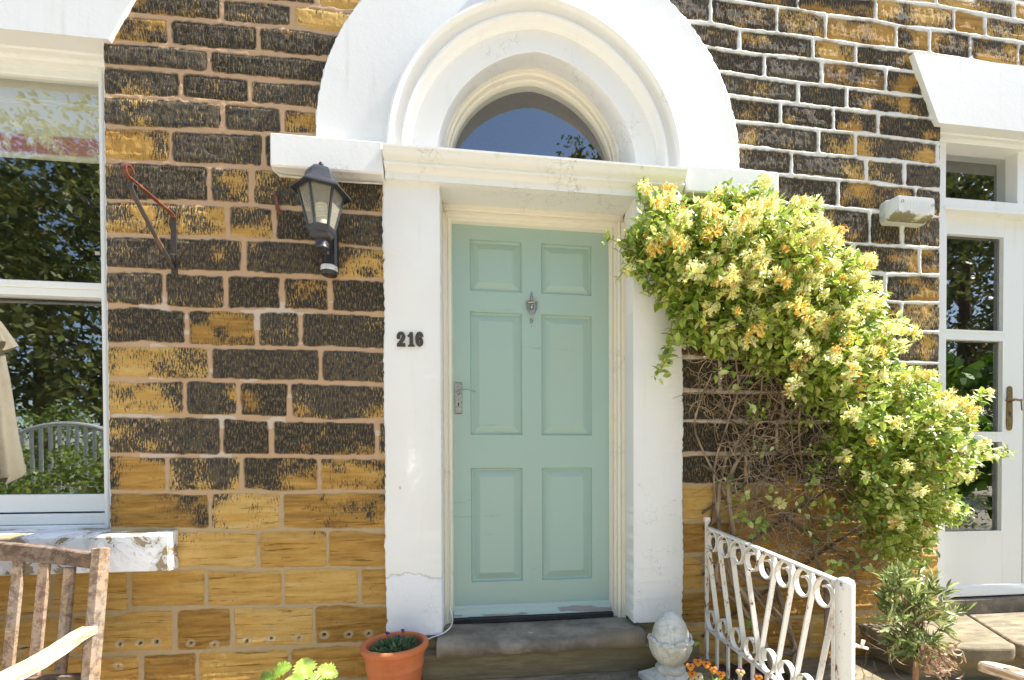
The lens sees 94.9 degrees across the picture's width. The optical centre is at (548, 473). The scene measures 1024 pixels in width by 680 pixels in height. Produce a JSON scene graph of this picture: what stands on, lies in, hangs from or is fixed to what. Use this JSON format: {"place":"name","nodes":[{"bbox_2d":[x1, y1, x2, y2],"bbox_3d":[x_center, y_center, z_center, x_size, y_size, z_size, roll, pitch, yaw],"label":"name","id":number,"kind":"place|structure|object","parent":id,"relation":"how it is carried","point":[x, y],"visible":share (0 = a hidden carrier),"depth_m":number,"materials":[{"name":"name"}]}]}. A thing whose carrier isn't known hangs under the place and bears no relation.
{"place":"outdoors","nodes":[
{"label":"outdoors","id":0,"kind":"place"},
{"bbox_2d":[781,654,1001,679],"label":"raised path","id":1,"kind":"structure","parent":0,"point":[885,671],"depth_m":2.29,"materials":[{"name":"stone"}]},
{"bbox_2d":[719,658,808,679],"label":"soil bed","id":2,"kind":"object","parent":1,"relation":"in","point":[746,669],"visible":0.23,"depth_m":2.31,"materials":[{"name":"brown soil"}]},
{"bbox_2d":[601,172,1015,679],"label":"honeysuckle","id":3,"kind":"object","parent":2,"relation":"in","point":[888,473],"visible":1,"depth_m":2.11,"materials":[{"name":"green plant"}]},
{"bbox_2d":[867,557,976,679],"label":"evergreen shrub","id":4,"kind":"object","parent":1,"relation":"on","point":[912,608],"visible":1,"depth_m":1.90,"materials":[{"name":"green plant"}]},
{"bbox_2d":[978,661,1023,679],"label":"garden armchair","id":5,"kind":"object","parent":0,"point":[1005,672],"visible":1,"depth_m":1.52,"materials":[{"name":"brown wood"}]},
{"label":"ground","id":6,"kind":"structure","parent":0,"visible":0},
{"bbox_2d":[0,542,110,679],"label":"garden armchair","id":7,"kind":"object","parent":6,"relation":"on","point":[90,632],"visible":1,"depth_m":1.77,"materials":[{"name":"brown wood"}]},
{"bbox_2d":[259,658,338,679],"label":"leafy plant","id":8,"kind":"object","parent":6,"relation":"on","point":[304,668],"visible":1,"depth_m":1.76,"materials":[{"name":"green plant"}]},
{"bbox_2d":[0,0,1023,679],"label":"stone house","id":9,"kind":"structure","parent":6,"relation":"on","point":[250,442],"depth_m":2.26,"materials":[{"name":"stone"}]},
{"bbox_2d":[0,78,99,163],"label":"window blind","id":10,"kind":"object","parent":9,"relation":"attached to","point":[48,121],"depth_m":2.17,"materials":[{"name":"beige fabric"}]},
{"bbox_2d":[0,44,111,528],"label":"sash window","id":11,"kind":"structure","parent":9,"relation":"in","point":[16,62],"depth_m":2.09,"materials":[{"name":"white wood"}]},
{"bbox_2d":[121,163,177,277],"bbox_3d":[-1.602,-1.004,1.889,0.022,0.324,0.286,0,1,-7],"label":"basket bracket","id":12,"kind":"object","parent":9,"relation":"attached to","point":[134,185],"visible":1,"depth_m":1.92,"materials":[{"name":"metal"}]},
{"bbox_2d":[274,191,280,214],"bbox_3d":[-1.198,-1.193,2.072,0.020,0.092,0.039,0,1,-7],"label":"iron spike","id":13,"kind":"object","parent":9,"relation":"attached to","point":[277,207],"visible":1,"depth_m":2.06,"materials":[{"name":"brown metal"}]},
{"bbox_2d":[290,162,351,277],"bbox_3d":[-0.948,-1.086,1.973,0.234,0.436,0.224,0,1,36],"label":"wall lantern","id":14,"kind":"object","parent":9,"relation":"attached to","point":[319,188],"depth_m":1.95,"materials":[{"name":"black metal"}]},
{"bbox_2d":[271,166,380,183],"bbox_3d":[-0.983,-1.380,2.079,0.459,0.168,0.037,0,1,-7],"label":"cable","id":15,"kind":"object","parent":9,"relation":"attached to","point":[337,180],"visible":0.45,"depth_m":2.09,"materials":[{"name":"plastic"}]},
{"bbox_2d":[428,606,452,639],"bbox_3d":[-0.607,0.816,2.161,0.366,0.325,0.134,-1,1,-29],"label":"cable","id":16,"kind":"object","parent":9,"relation":"attached to","point":[447,629],"visible":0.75,"depth_m":2.17,"materials":[{"name":"white plastic"}]},
{"bbox_2d":[452,224,610,617],"bbox_3d":[-0.083,-0.275,2.429,0.810,1.998,0.096,0,1,-7],"label":"front door","id":17,"kind":"structure","parent":9,"relation":"in","point":[531,306],"depth_m":2.43,"materials":[{"name":"green paint"}]},
{"bbox_2d":[702,402,864,637],"bbox_3d":[1.207,0.233,2.393,0.895,1.183,0.017,0,1,-7],"label":"trellis","id":18,"kind":"object","parent":9,"relation":"attached to","point":[776,523],"visible":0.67,"depth_m":2.39,"materials":[{"name":"brown wood"}]},
{"bbox_2d":[879,196,934,227],"bbox_3d":[1.864,-1.361,2.433,0.246,0.117,0.097,0,1,-7],"label":"bulkhead light","id":19,"kind":"object","parent":9,"relation":"attached to","point":[908,211],"visible":1,"depth_m":2.40,"materials":[{"name":"white plastic"}]},
{"bbox_2d":[937,132,1023,615],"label":"garden door","id":20,"kind":"structure","parent":9,"relation":"in","point":[988,565],"depth_m":2.71,"materials":[{"name":"white wood"}]},
{"bbox_2d":[703,517,868,679],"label":"iron railing","id":21,"kind":"object","parent":6,"relation":"on","point":[840,631],"visible":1,"depth_m":1.84,"materials":[{"name":"white metal"}]},
{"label":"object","id":22,"kind":"structure","parent":0,"visible":0},
{"bbox_2d":[360,629,428,679],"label":"flower pot","id":23,"kind":"object","parent":22,"relation":"on","point":[397,655],"visible":1,"depth_m":1.91,"materials":[{"name":"ceramic"}]},
{"bbox_2d":[638,611,695,679],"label":"stone finial","id":24,"kind":"object","parent":22,"relation":"on","point":[669,637],"visible":1,"depth_m":2.04,"materials":[{"name":"grey stone"}]},
{"bbox_2d":[686,657,762,679],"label":"pansy plant","id":25,"kind":"object","parent":22,"relation":"on","point":[706,664],"visible":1,"depth_m":1.84,"materials":[{"name":"orange plant"}]}
]}

